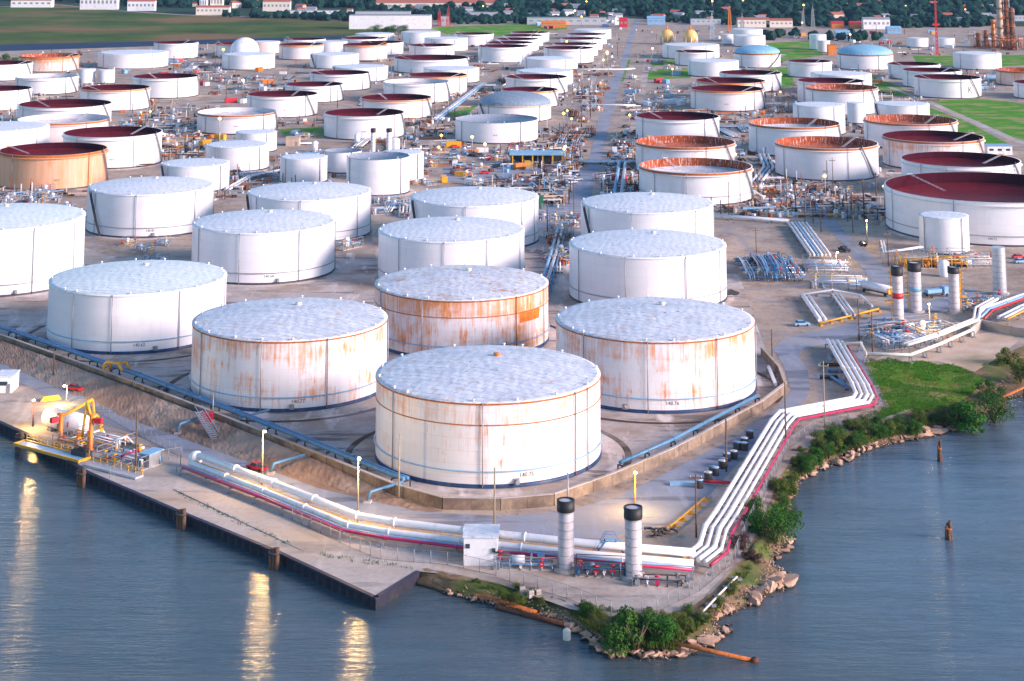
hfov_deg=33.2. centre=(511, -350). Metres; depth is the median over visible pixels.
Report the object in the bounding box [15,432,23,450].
fender pile
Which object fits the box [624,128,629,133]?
steel container
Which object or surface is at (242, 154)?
storage tank
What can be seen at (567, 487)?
utility pole
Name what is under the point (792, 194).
pump skid
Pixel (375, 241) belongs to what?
dirt lane
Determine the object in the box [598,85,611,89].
pump skid
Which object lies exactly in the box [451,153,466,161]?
pump skid
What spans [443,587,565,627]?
floating boom
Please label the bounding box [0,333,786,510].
containment wall
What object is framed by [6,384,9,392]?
door
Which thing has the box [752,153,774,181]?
pipe track
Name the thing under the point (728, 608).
rock
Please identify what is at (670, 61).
grass
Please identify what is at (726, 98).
storage tank
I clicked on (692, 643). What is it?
rock
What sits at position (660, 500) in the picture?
perimeter road
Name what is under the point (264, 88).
steel container
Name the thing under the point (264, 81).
steel container
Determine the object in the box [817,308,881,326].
yellow barrier
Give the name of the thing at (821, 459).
bush
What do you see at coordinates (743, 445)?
steel drum
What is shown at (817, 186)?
pump skid
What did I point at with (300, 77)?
dirt lane
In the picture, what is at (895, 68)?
storage tank
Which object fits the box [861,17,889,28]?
warehouse
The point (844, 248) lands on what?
pickup truck
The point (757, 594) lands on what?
rock
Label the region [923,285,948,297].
flatbed truck
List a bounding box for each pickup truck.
[65,383,83,391]
[246,461,267,472]
[838,245,850,252]
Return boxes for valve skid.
[52,430,93,450]
[493,550,557,570]
[574,554,624,578]
[632,564,692,588]
[868,317,901,330]
[960,299,982,311]
[961,290,1007,304]
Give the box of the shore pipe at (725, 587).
[702,576,741,614]
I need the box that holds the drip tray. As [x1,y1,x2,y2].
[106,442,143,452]
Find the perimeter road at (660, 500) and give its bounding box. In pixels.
[0,288,973,537]
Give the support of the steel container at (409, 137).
on the ground at (778, 308)
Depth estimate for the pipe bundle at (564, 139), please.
872.98 m
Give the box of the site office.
[0,370,19,392]
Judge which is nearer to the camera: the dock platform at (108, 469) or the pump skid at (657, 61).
the dock platform at (108, 469)
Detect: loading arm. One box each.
[50,398,94,440]
[81,402,102,449]
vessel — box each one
[42,406,88,436]
[312,140,317,151]
[354,132,359,143]
[392,136,399,149]
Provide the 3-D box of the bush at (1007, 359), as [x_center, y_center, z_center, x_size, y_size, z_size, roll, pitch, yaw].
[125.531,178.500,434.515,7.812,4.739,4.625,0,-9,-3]
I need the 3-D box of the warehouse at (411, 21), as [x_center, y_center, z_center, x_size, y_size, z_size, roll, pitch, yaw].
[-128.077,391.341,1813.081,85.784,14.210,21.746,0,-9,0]
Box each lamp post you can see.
[32,398,34,426]
[63,384,67,402]
[261,429,265,484]
[357,456,360,522]
[634,470,636,503]
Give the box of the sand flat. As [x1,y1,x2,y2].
[876,331,1017,371]
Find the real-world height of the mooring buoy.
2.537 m
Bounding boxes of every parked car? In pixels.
[727,289,739,294]
[793,320,809,326]
[859,241,866,245]
[1011,254,1023,258]
[1013,258,1023,263]
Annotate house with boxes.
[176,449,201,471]
[229,0,241,7]
[285,136,300,145]
[295,4,305,9]
[306,7,316,9]
[415,4,426,8]
[503,10,512,13]
[538,195,543,208]
[547,11,560,15]
[561,9,573,15]
[571,4,579,10]
[576,10,584,15]
[607,16,616,21]
[613,13,622,19]
[673,12,684,19]
[827,12,843,17]
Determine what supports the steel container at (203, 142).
on the ground at (778, 308)
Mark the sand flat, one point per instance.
(974, 354)
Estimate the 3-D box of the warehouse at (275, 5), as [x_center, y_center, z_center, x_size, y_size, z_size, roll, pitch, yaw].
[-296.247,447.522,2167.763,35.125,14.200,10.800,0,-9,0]
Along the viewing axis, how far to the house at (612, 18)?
1935.96 m
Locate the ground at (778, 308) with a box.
[0,4,1023,617]
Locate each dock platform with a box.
[13,434,90,462]
[84,456,143,479]
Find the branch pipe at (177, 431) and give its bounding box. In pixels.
[174,417,199,433]
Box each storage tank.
[0,60,33,80]
[0,85,32,110]
[0,120,49,148]
[0,142,108,191]
[0,201,85,298]
[14,73,79,94]
[17,99,112,122]
[17,111,111,142]
[18,51,79,71]
[21,258,226,362]
[62,123,164,169]
[78,68,95,82]
[79,84,150,111]
[85,176,213,239]
[97,49,168,68]
[97,69,114,83]
[132,71,199,98]
[153,40,198,58]
[160,157,229,192]
[163,295,388,422]
[190,208,340,286]
[196,105,277,134]
[205,139,272,172]
[215,42,233,56]
[222,52,274,69]
[230,37,258,52]
[236,129,276,151]
[246,90,318,117]
[246,180,375,241]
[255,40,279,53]
[275,153,331,182]
[279,42,324,59]
[284,36,325,42]
[284,79,343,102]
[309,69,370,90]
[310,52,358,68]
[315,40,347,51]
[323,106,405,139]
[324,148,361,174]
[332,64,387,81]
[341,36,386,42]
[342,42,387,60]
[343,343,631,496]
[346,150,413,197]
[355,32,393,40]
[359,93,432,119]
[361,40,403,54]
[371,215,525,282]
[374,263,555,360]
[382,78,450,103]
[384,149,424,182]
[393,54,469,73]
[401,30,439,43]
[407,72,467,93]
[408,43,454,54]
[410,185,543,248]
[423,65,478,82]
[424,36,467,51]
[454,32,493,45]
[455,113,537,143]
[477,44,529,62]
[478,91,550,121]
[487,39,533,55]
[495,37,538,50]
[500,84,558,106]
[502,32,543,46]
[505,72,567,93]
[510,29,549,42]
[516,67,572,85]
[524,56,577,68]
[543,44,593,63]
[552,42,598,56]
[555,295,782,423]
[560,37,602,49]
[563,227,733,304]
[566,33,607,44]
[573,28,610,39]
[580,191,714,236]
[634,109,720,138]
[634,135,736,169]
[637,155,757,205]
[662,42,719,58]
[674,49,714,65]
[688,59,738,76]
[689,85,765,111]
[695,75,766,98]
[719,69,781,91]
[722,34,732,44]
[731,28,762,34]
[733,34,764,46]
[734,45,780,67]
[747,115,841,155]
[772,134,883,182]
[787,57,831,77]
[793,102,845,134]
[796,76,865,101]
[805,84,878,114]
[809,34,825,49]
[810,70,871,85]
[817,40,829,52]
[837,44,892,69]
[847,101,865,123]
[862,114,958,147]
[874,100,929,114]
[879,130,985,169]
[880,172,1023,248]
[887,61,940,79]
[899,151,1022,175]
[901,67,962,87]
[907,37,928,47]
[912,72,981,98]
[913,211,975,255]
[933,37,954,47]
[953,51,1001,69]
[995,67,1023,85]
[1012,80,1023,98]
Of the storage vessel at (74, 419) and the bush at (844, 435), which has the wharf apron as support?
the storage vessel at (74, 419)
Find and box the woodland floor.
[0,0,1023,25]
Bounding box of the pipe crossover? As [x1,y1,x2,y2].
[593,531,624,552]
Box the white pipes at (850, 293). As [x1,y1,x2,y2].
[799,289,874,309]
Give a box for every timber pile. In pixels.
[937,439,942,461]
[945,520,952,540]
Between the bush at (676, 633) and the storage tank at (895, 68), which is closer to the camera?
the bush at (676, 633)
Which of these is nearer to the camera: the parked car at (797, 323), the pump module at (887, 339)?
the pump module at (887, 339)
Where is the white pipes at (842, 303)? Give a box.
[829,293,857,318]
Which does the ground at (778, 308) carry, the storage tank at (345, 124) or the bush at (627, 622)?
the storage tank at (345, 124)
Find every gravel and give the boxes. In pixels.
[0,385,79,419]
[390,526,730,615]
[599,429,779,566]
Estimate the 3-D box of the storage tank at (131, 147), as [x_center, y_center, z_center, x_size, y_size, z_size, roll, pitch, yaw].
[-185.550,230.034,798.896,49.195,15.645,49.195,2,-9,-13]
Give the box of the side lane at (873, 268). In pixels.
[808,202,907,307]
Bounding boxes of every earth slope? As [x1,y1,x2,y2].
[0,340,432,511]
[268,469,441,511]
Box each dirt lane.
[84,247,121,263]
[179,69,328,139]
[372,237,378,271]
[412,87,505,151]
[627,55,650,140]
[728,112,807,196]
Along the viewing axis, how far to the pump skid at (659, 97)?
1083.27 m
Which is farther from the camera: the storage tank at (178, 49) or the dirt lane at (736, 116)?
the storage tank at (178, 49)
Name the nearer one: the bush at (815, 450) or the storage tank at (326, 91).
the bush at (815, 450)
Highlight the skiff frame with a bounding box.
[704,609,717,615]
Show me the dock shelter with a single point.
(152, 452)
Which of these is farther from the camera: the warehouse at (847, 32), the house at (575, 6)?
the house at (575, 6)
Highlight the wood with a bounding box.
[0,0,1023,40]
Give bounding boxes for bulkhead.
[0,421,419,610]
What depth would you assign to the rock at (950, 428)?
383.34 m
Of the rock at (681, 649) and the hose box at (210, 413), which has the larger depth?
the hose box at (210, 413)
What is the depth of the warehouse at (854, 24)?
1817.17 m
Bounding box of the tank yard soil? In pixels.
[0,227,780,463]
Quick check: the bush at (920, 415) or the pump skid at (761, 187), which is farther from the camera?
the pump skid at (761, 187)
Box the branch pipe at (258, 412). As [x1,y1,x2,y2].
[238,409,269,420]
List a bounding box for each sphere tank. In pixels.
[660,26,673,43]
[683,26,697,42]
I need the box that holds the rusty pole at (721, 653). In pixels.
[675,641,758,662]
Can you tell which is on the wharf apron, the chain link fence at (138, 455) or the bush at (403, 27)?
the chain link fence at (138, 455)
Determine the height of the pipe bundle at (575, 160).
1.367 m
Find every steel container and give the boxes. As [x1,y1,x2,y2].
[198,139,211,146]
[214,134,225,138]
[225,98,236,102]
[240,98,246,102]
[255,67,262,71]
[258,86,266,90]
[261,79,273,83]
[290,130,300,135]
[404,135,412,139]
[441,175,447,182]
[446,141,460,147]
[455,171,466,175]
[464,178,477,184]
[476,147,488,152]
[513,162,525,169]
[524,160,530,165]
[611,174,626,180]
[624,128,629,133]
[625,89,635,93]
[642,101,651,105]
[654,78,662,82]
[662,79,669,83]
[663,99,674,103]
[671,71,680,74]
[677,100,684,105]
[873,79,882,83]
[985,75,995,78]
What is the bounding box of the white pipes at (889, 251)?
[879,240,924,263]
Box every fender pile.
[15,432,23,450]
[76,468,86,487]
[176,508,186,529]
[268,547,279,569]
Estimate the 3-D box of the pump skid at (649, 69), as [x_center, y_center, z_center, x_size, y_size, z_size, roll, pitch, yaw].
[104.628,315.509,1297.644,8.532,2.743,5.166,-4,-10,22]
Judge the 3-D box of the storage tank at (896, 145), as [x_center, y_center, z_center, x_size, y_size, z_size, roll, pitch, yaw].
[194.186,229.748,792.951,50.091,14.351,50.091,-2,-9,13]
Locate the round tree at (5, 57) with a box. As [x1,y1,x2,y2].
[0,53,18,59]
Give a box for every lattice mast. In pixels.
[437,9,441,26]
[446,6,450,26]
[710,13,714,38]
[728,6,731,30]
[740,16,743,27]
[801,12,805,29]
[811,6,815,29]
[932,0,939,54]
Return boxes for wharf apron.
[0,409,440,594]
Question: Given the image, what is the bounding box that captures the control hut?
[463,524,508,565]
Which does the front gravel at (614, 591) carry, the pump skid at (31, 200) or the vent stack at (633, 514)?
the vent stack at (633, 514)
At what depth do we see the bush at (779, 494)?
332.47 m
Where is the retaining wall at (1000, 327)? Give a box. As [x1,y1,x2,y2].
[970,319,1023,336]
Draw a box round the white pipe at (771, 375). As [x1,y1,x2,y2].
[765,365,777,387]
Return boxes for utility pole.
[52,352,54,374]
[135,406,137,471]
[398,434,399,498]
[493,467,494,523]
[547,199,547,231]
[567,473,568,496]
[689,474,701,537]
[725,419,726,471]
[728,181,729,214]
[757,167,759,192]
[771,329,772,356]
[784,382,786,445]
[818,361,828,425]
[819,189,821,231]
[829,159,834,195]
[851,192,854,232]
[857,299,859,340]
[860,178,864,209]
[871,312,872,351]
[875,172,877,197]
[884,232,889,265]
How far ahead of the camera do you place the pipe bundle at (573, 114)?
993.67 m
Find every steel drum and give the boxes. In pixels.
[696,479,703,488]
[704,471,711,479]
[711,466,718,475]
[718,459,724,468]
[723,452,730,461]
[730,449,737,459]
[733,441,740,450]
[740,441,747,450]
[741,436,747,441]
[746,429,753,438]
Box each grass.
[277,127,323,136]
[431,24,566,35]
[448,105,477,116]
[621,59,630,80]
[648,68,690,79]
[650,59,674,65]
[765,41,822,61]
[769,67,794,86]
[863,358,975,406]
[869,358,983,416]
[872,76,910,96]
[913,56,952,64]
[929,107,1009,144]
[933,98,1023,140]
[1001,55,1023,65]
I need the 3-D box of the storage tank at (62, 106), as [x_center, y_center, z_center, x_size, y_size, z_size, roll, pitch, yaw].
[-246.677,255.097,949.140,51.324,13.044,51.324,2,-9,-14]
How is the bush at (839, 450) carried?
on the river bank
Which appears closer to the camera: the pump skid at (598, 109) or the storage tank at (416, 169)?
the storage tank at (416, 169)
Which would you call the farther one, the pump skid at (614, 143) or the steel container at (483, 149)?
the pump skid at (614, 143)
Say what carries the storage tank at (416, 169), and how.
on the ground at (778, 308)
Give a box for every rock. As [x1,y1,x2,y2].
[564,622,574,627]
[571,627,582,633]
[581,631,591,637]
[589,641,599,646]
[595,645,604,651]
[606,653,616,659]
[616,650,624,658]
[629,648,641,654]
[639,650,654,659]
[649,651,661,658]
[663,649,670,657]
[667,649,677,657]
[674,652,684,656]
[676,654,687,658]
[677,647,685,652]
[685,639,697,643]
[688,641,701,646]
[696,637,714,647]
[702,635,720,643]
[722,626,728,634]
[724,603,731,614]
[748,595,760,606]
[749,591,761,602]
[751,584,767,594]
[762,581,777,590]
[763,573,775,580]
[767,580,775,594]
[769,576,782,583]
[775,572,784,577]
[776,548,789,552]
[782,538,793,543]
[782,544,793,549]
[782,573,798,587]
[807,472,816,476]
[831,458,843,465]
[846,454,853,459]
[902,434,910,440]
[921,426,931,430]
[924,433,933,436]
[930,428,941,434]
[938,428,947,433]
[946,425,956,431]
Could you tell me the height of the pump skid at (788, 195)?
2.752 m
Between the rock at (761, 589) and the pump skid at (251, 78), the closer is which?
the rock at (761, 589)
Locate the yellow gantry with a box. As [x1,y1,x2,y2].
[103,360,129,371]
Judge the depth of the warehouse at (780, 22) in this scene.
1832.75 m
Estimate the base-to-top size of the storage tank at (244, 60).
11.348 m
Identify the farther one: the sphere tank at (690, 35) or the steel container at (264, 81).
the sphere tank at (690, 35)
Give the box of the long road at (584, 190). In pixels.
[567,19,638,211]
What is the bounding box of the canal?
[0,36,346,50]
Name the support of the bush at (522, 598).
on the river bank
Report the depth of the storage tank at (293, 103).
986.95 m
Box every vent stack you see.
[371,128,375,151]
[386,128,391,149]
[553,497,575,574]
[621,503,646,582]
[885,264,906,322]
[903,261,924,313]
[947,265,966,314]
[990,246,1009,295]
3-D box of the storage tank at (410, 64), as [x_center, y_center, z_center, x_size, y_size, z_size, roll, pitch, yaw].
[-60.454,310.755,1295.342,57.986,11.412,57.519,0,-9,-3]
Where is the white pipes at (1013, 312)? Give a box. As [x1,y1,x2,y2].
[996,303,1023,324]
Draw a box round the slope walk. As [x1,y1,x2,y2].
[854,349,887,408]
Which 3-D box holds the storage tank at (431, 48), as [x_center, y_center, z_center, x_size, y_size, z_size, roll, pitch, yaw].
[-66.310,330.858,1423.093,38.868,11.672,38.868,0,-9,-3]
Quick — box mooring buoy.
[563,628,570,640]
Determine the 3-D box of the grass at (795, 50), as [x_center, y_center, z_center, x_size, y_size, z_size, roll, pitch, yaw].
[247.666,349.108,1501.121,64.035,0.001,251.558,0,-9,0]
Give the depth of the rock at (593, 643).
268.65 m
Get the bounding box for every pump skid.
[0,193,20,202]
[0,195,20,202]
[4,189,32,198]
[16,197,33,202]
[23,194,46,202]
[29,183,55,194]
[34,187,49,195]
[39,191,61,200]
[61,200,77,206]
[118,118,134,123]
[118,236,137,245]
[131,110,148,116]
[134,241,156,252]
[141,251,162,259]
[154,235,170,246]
[157,254,174,259]
[162,114,178,120]
[163,136,175,141]
[167,108,179,112]
[169,141,183,148]
[174,126,192,133]
[181,62,194,67]
[206,90,221,94]
[216,84,225,88]
[219,78,231,82]
[231,89,240,93]
[235,79,249,84]
[244,74,260,79]
[276,152,292,157]
[292,131,307,138]
[300,132,317,138]
[314,149,324,153]
[336,235,362,250]
[371,195,390,203]
[371,206,389,214]
[375,135,392,143]
[375,137,385,143]
[380,193,404,203]
[381,199,401,205]
[396,199,409,209]
[396,210,409,218]
[409,177,421,185]
[419,176,436,185]
[423,147,436,153]
[424,152,437,159]
[424,156,435,163]
[425,160,437,167]
[426,144,444,151]
[450,163,467,170]
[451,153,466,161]
[458,169,475,176]
[461,146,473,154]
[466,177,491,185]
[472,162,490,169]
[487,154,507,161]
[505,144,526,151]
[505,146,527,153]
[538,210,559,220]
[538,211,560,220]
[540,244,552,254]
[541,252,560,262]
[544,230,570,239]
[545,253,568,265]
[547,232,562,245]
[548,220,564,231]
[550,242,568,256]
[552,161,575,170]
[557,218,579,227]
[558,225,573,237]
[559,210,579,219]
[561,142,582,151]
[561,160,578,164]
[562,107,574,111]
[564,121,582,127]
[564,211,580,220]
[566,153,577,158]
[568,84,581,88]
[568,126,586,133]
[575,116,590,121]
[588,90,604,95]
[593,172,615,181]
[594,105,603,111]
[595,189,618,194]
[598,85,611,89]
[607,166,626,174]
[610,138,633,146]
[617,153,628,159]
[623,97,632,102]
[625,170,637,178]
[628,74,640,79]
[631,110,644,115]
[643,98,655,103]
[643,107,656,111]
[644,66,655,70]
[648,90,661,94]
[650,59,662,63]
[651,102,665,107]
[653,93,663,99]
[661,84,675,88]
[673,96,690,102]
[748,111,761,115]
[752,182,773,192]
[757,202,776,210]
[765,103,781,108]
[767,105,782,111]
[767,198,784,205]
[780,190,805,197]
[780,193,802,198]
[781,181,792,189]
[782,187,801,194]
[784,105,792,110]
[784,193,801,201]
[805,181,827,192]
[819,206,843,216]
[822,208,850,218]
[826,185,843,194]
[827,183,852,192]
[830,194,850,201]
[835,209,860,219]
[849,194,860,201]
[856,202,881,212]
[864,181,882,188]
[881,74,892,79]
[982,81,995,85]
[984,78,995,82]
[984,86,996,90]
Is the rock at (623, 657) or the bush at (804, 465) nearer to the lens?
the rock at (623, 657)
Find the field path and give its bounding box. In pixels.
[888,87,1023,144]
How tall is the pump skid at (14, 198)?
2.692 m
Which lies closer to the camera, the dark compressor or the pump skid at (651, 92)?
the dark compressor
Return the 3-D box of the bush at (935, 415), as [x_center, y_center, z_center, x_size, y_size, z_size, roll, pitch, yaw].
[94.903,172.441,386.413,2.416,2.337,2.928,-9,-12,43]
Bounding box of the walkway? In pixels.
[714,425,792,566]
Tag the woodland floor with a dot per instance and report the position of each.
(174, 9)
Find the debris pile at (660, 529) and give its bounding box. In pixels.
[644,524,677,536]
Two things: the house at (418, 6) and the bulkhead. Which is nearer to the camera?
the bulkhead
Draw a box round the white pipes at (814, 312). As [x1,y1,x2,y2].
[800,294,829,323]
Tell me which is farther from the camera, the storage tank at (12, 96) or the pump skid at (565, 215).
the storage tank at (12, 96)
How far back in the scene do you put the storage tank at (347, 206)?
606.26 m
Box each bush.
[368,24,382,31]
[381,27,390,32]
[383,25,399,32]
[396,25,408,32]
[471,578,482,585]
[497,587,507,596]
[499,589,508,600]
[503,593,515,602]
[510,590,521,603]
[513,582,520,591]
[515,595,527,603]
[538,597,544,605]
[574,602,592,613]
[577,599,591,615]
[584,605,597,617]
[584,609,598,620]
[590,604,606,618]
[599,623,632,652]
[603,604,669,655]
[641,608,653,614]
[642,612,676,647]
[658,612,678,622]
[670,622,680,638]
[671,610,688,625]
[677,616,693,628]
[680,602,693,615]
[690,611,703,619]
[697,610,712,624]
[715,594,727,607]
[726,580,739,595]
[728,531,750,550]
[740,549,762,564]
[743,510,770,536]
[745,494,763,513]
[749,503,797,545]
[767,476,788,492]
[768,500,803,530]
[775,491,785,500]
[777,496,796,510]
[779,477,796,493]
[789,485,797,495]
[790,456,797,466]
[790,473,799,481]
[792,445,807,450]
[796,453,811,463]
[799,459,812,474]
[800,453,818,470]
[800,460,811,472]
[808,446,822,459]
[809,429,825,441]
[810,438,821,446]
[814,453,823,463]
[818,439,833,450]
[821,443,836,458]
[822,421,838,430]
[824,439,842,452]
[825,427,838,434]
[830,432,845,444]
[833,441,843,451]
[836,427,848,436]
[839,429,846,441]
[841,418,861,430]
[847,438,854,446]
[850,432,865,448]
[851,429,865,440]
[856,412,872,424]
[857,424,869,434]
[859,419,870,428]
[868,410,889,423]
[869,421,889,436]
[887,420,901,433]
[893,413,903,422]
[895,422,908,434]
[902,418,920,430]
[903,423,920,434]
[908,420,925,433]
[909,408,928,422]
[910,406,924,419]
[928,406,946,421]
[929,413,939,421]
[994,347,1023,365]
[1009,361,1023,382]
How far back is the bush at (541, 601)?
282.27 m
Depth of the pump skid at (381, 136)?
870.09 m
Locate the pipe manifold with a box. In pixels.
[733,252,807,281]
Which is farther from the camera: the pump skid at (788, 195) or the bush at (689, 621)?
the pump skid at (788, 195)
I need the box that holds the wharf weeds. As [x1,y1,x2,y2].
[180,492,410,567]
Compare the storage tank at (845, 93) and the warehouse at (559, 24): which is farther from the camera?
the warehouse at (559, 24)
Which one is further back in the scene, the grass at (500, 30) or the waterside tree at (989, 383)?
the grass at (500, 30)
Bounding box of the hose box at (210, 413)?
[200,411,213,423]
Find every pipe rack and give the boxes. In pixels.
[178,452,697,579]
[683,338,881,575]
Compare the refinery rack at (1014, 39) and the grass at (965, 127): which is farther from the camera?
the refinery rack at (1014, 39)
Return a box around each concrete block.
[519,585,525,594]
[527,587,534,598]
[534,586,541,597]
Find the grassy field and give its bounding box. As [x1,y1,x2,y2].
[0,4,392,44]
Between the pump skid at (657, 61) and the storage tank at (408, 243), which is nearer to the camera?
the storage tank at (408, 243)
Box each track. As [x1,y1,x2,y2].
[223,169,279,192]
[432,83,486,121]
[542,226,567,299]
[566,104,635,115]
[567,53,604,172]
[572,68,635,77]
[613,159,635,192]
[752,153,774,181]
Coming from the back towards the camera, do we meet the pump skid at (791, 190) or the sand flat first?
the pump skid at (791, 190)
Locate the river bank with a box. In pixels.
[416,346,1023,656]
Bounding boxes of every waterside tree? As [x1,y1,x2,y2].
[937,402,979,431]
[949,400,987,434]
[967,389,1018,422]
[975,378,1006,396]
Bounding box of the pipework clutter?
[0,29,1008,221]
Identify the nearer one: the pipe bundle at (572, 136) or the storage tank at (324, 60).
the pipe bundle at (572, 136)
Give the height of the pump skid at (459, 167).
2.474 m
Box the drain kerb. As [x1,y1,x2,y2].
[173,489,301,549]
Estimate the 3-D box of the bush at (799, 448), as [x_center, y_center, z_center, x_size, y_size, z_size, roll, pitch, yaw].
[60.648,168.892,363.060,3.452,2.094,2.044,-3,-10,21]
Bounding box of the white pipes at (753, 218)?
[714,214,790,224]
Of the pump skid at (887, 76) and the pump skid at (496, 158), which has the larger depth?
the pump skid at (887, 76)
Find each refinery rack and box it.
[970,33,990,47]
[980,35,1002,48]
[992,35,1015,49]
[1006,35,1023,49]
[1011,35,1023,50]
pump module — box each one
[73,422,135,451]
[96,439,162,470]
[857,321,938,350]
[893,313,960,334]
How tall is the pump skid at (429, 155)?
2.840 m
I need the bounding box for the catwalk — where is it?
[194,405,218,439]
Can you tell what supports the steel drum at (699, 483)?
on the perimeter road at (660, 500)
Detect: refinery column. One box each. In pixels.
[974,32,980,45]
[982,30,988,45]
[989,19,996,46]
[994,0,1005,45]
[1001,0,1009,46]
[1007,7,1015,46]
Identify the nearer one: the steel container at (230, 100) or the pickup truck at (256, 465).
the pickup truck at (256, 465)
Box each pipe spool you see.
[817,374,838,379]
[820,362,839,366]
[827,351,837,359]
[828,368,847,372]
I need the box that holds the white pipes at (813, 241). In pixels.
[786,222,832,259]
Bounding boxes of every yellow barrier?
[663,497,709,533]
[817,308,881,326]
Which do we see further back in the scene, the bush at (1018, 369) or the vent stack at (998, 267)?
the vent stack at (998, 267)
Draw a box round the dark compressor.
[71,445,92,457]
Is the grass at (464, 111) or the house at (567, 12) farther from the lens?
the house at (567, 12)
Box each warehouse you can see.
[11,0,53,6]
[80,0,118,9]
[127,0,156,10]
[196,5,230,14]
[200,0,207,4]
[210,0,223,4]
[263,0,290,10]
[288,10,339,13]
[349,14,431,28]
[355,11,410,13]
[376,0,495,7]
[441,16,448,25]
[468,12,497,15]
[527,17,606,24]
[541,21,565,27]
[619,17,627,26]
[646,16,664,24]
[690,18,720,24]
[736,17,769,26]
[766,18,792,26]
[830,21,843,27]
[834,30,850,37]
[848,21,861,27]
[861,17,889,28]
[885,26,901,33]
[1013,15,1023,20]
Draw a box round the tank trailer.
[861,280,890,296]
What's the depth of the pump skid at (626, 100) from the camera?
1063.81 m
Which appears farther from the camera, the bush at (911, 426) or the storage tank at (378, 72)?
the storage tank at (378, 72)
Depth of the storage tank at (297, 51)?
1398.56 m
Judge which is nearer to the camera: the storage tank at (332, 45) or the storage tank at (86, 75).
the storage tank at (86, 75)
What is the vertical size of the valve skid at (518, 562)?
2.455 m
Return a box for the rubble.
[460,378,1023,662]
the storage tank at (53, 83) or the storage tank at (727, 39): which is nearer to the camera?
the storage tank at (53, 83)
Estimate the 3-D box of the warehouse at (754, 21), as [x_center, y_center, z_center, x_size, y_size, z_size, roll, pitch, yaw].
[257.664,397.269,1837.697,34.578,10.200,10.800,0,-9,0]
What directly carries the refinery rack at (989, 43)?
on the ground at (778, 308)
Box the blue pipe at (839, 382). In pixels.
[828,374,851,389]
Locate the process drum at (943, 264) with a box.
[939,257,951,276]
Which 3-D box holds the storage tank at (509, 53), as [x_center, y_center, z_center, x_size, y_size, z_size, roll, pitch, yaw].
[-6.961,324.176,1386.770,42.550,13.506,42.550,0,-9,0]
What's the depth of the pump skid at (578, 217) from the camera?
646.49 m
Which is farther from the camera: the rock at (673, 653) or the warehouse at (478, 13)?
the warehouse at (478, 13)
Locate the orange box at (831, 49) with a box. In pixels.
[827,44,836,54]
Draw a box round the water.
[0,398,1023,680]
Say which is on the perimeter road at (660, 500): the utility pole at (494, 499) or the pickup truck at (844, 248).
the utility pole at (494, 499)
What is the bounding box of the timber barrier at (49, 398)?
[40,395,60,401]
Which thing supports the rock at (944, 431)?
on the river bank
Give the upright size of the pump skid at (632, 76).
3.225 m
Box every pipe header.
[802,255,852,273]
[811,271,868,290]
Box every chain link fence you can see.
[94,400,181,455]
[110,447,181,477]
[292,508,495,574]
[496,551,731,614]
[735,410,872,559]
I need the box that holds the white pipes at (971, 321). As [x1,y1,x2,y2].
[900,297,999,352]
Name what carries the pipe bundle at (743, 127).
on the dirt lane at (736, 116)
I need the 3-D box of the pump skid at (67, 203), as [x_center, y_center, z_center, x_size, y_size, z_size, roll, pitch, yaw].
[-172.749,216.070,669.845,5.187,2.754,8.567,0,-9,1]
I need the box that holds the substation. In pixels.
[984,144,1011,154]
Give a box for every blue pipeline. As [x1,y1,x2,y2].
[0,324,410,486]
[617,394,759,469]
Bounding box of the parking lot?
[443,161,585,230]
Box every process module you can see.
[891,248,943,268]
[918,246,969,268]
[946,248,991,267]
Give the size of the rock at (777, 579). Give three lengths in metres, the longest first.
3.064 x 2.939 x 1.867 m
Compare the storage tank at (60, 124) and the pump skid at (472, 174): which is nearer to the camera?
the pump skid at (472, 174)
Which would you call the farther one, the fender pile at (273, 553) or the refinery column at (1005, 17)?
the refinery column at (1005, 17)
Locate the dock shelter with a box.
[138,447,163,468]
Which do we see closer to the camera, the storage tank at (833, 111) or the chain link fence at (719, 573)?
the chain link fence at (719, 573)
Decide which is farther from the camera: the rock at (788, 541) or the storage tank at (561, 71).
the storage tank at (561, 71)
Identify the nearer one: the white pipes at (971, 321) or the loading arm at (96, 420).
the loading arm at (96, 420)
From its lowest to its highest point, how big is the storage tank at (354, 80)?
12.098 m
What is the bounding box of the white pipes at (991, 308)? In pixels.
[973,293,1023,323]
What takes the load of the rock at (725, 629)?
on the river bank
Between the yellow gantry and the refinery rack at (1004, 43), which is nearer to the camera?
the yellow gantry
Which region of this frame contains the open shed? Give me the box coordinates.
[509,150,564,165]
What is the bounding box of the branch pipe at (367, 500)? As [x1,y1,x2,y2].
[363,481,403,503]
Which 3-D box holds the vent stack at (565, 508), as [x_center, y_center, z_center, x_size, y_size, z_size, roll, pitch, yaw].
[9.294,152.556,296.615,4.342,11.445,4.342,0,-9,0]
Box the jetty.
[998,386,1023,401]
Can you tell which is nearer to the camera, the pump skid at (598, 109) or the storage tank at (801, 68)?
the pump skid at (598, 109)
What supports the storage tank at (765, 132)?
on the ground at (778, 308)
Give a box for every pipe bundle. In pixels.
[171,62,212,63]
[227,87,274,89]
[277,142,318,144]
[284,75,293,79]
[352,138,370,147]
[371,206,408,209]
[384,201,396,212]
[397,197,409,214]
[467,84,495,86]
[548,258,562,272]
[556,134,569,143]
[567,159,583,172]
[568,131,582,140]
[569,110,579,116]
[570,135,584,143]
[578,64,588,68]
[578,160,620,164]
[583,129,592,137]
[585,126,595,134]
[719,125,747,127]
[719,128,738,137]
[735,124,748,132]
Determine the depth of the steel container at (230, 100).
1063.55 m
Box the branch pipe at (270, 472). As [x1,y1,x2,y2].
[267,453,305,474]
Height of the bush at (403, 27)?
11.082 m
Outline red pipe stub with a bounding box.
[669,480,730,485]
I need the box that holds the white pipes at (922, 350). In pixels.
[836,328,975,363]
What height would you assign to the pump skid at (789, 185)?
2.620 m

